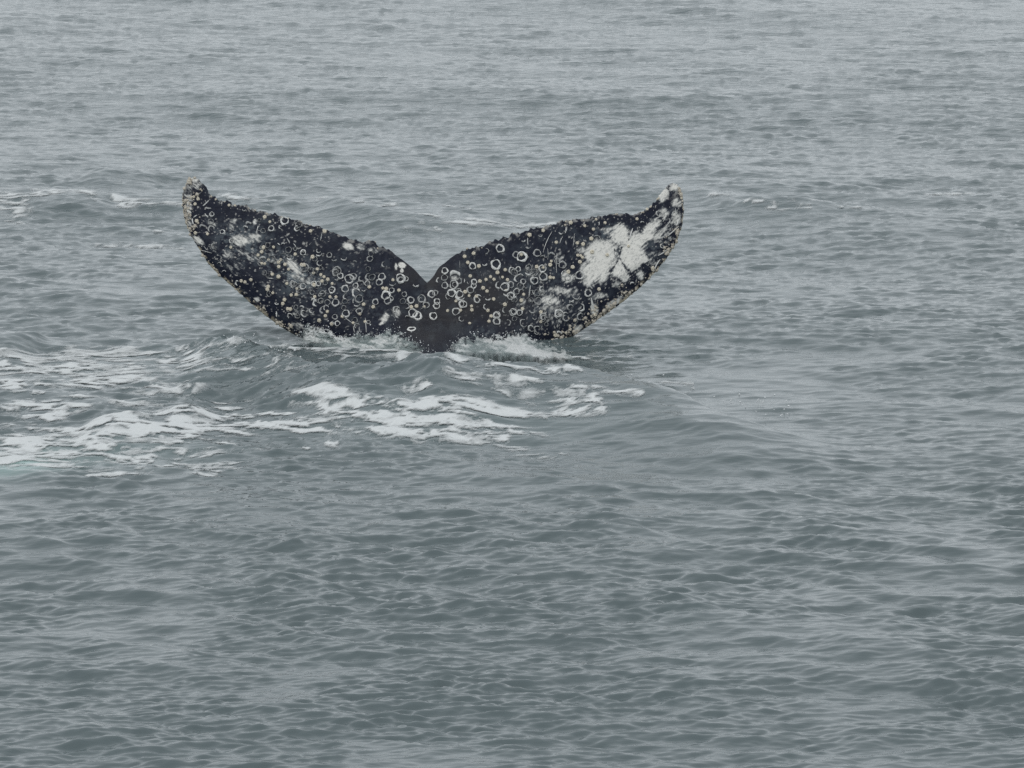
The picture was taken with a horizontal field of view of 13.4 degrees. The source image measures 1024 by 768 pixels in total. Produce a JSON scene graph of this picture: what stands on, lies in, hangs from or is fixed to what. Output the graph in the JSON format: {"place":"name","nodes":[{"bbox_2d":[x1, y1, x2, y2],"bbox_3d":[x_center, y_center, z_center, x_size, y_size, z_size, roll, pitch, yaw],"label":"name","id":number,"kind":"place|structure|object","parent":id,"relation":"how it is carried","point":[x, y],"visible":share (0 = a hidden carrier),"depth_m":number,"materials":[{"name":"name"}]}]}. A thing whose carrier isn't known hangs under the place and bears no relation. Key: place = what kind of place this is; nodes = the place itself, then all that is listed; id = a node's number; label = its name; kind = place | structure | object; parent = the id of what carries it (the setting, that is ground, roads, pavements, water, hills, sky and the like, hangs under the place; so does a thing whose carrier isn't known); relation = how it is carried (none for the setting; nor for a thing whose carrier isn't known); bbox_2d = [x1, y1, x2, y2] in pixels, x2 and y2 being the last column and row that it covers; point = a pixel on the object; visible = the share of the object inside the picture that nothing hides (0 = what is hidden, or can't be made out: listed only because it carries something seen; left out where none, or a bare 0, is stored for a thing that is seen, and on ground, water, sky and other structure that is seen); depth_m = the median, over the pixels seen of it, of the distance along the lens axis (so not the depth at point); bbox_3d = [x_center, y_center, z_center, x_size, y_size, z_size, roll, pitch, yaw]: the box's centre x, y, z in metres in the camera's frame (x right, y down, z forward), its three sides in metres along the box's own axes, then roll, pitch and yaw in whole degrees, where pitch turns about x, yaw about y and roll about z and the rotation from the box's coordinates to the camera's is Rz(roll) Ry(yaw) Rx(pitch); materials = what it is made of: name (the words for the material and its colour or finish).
{"place":"outdoors","nodes":[
{"label":"outdoors","id":0,"kind":"place"},
{"bbox_2d":[0,0,1023,767],"bbox_3d":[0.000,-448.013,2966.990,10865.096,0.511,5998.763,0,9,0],"label":"water","id":1,"kind":"structure","parent":0,"point":[824,570],"depth_m":31.51,"materials":[{"name":"grey liquid"}]},
{"bbox_2d":[198,330,305,364],"bbox_3d":[-2.023,-0.288,34.238,0.813,0.285,2.110,0,9,0],"label":"spray","id":2,"kind":"object","parent":1,"relation":"on","point":[255,342],"visible":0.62,"depth_m":34.15,"materials":[{"name":"grey liquid"}]},
{"bbox_2d":[0,188,556,248],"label":"sea foam","id":3,"kind":"object","parent":1,"relation":"on","point":[115,197],"visible":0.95,"depth_m":44.89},
{"bbox_2d":[0,335,693,476],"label":"sea foam","id":4,"kind":"object","parent":1,"relation":"on","point":[29,448],"visible":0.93,"depth_m":31.08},
{"bbox_2d":[302,323,421,352],"bbox_3d":[-0.813,-0.198,33.880,0.762,0.466,3.222,-3,9,-21],"label":"splash","id":5,"kind":"object","parent":1,"relation":"on","point":[380,341],"visible":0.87,"depth_m":34.86,"materials":[{"name":"liquid"}]},
{"bbox_2d":[294,319,435,352],"bbox_3d":[-1.101,-0.385,34.753,1.409,0.251,0.516,5,10,31],"label":"spray","id":6,"kind":"object","parent":1,"relation":"on","point":[362,336],"visible":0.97,"depth_m":34.82,"materials":[{"name":"white liquid"}]},
{"bbox_2d":[181,177,683,353],"bbox_3d":[-0.645,-0.518,34.181,4.101,1.889,3.242,0,9,0],"label":"whale","id":7,"kind":"object","parent":1,"relation":"on","point":[561,279],"visible":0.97,"depth_m":35.34},
{"bbox_2d":[447,329,561,351],"bbox_3d":[-0.051,-0.292,34.802,1.330,0.302,0.490,-5,10,-29],"label":"spray","id":8,"kind":"object","parent":1,"relation":"on","point":[493,337],"visible":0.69,"depth_m":34.80,"materials":[{"name":"white liquid"}]},
{"bbox_2d":[450,333,573,359],"bbox_3d":[0.033,-0.175,33.725,1.088,0.468,2.922,0,9,0],"label":"splash","id":9,"kind":"object","parent":1,"relation":"on","point":[517,345],"visible":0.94,"depth_m":33.69,"materials":[{"name":"liquid"}]},
{"bbox_2d":[631,374,793,415],"bbox_3d":[1.181,-0.022,32.544,1.175,0.301,2.846,-5,10,-29],"label":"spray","id":10,"kind":"object","parent":1,"relation":"on","point":[745,406],"visible":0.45,"depth_m":32.09,"materials":[{"name":"grey liquid"}]},
{"bbox_2d":[708,192,972,209],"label":"sea foam","id":11,"kind":"object","parent":1,"relation":"on","point":[774,206],"visible":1,"depth_m":44.73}
]}

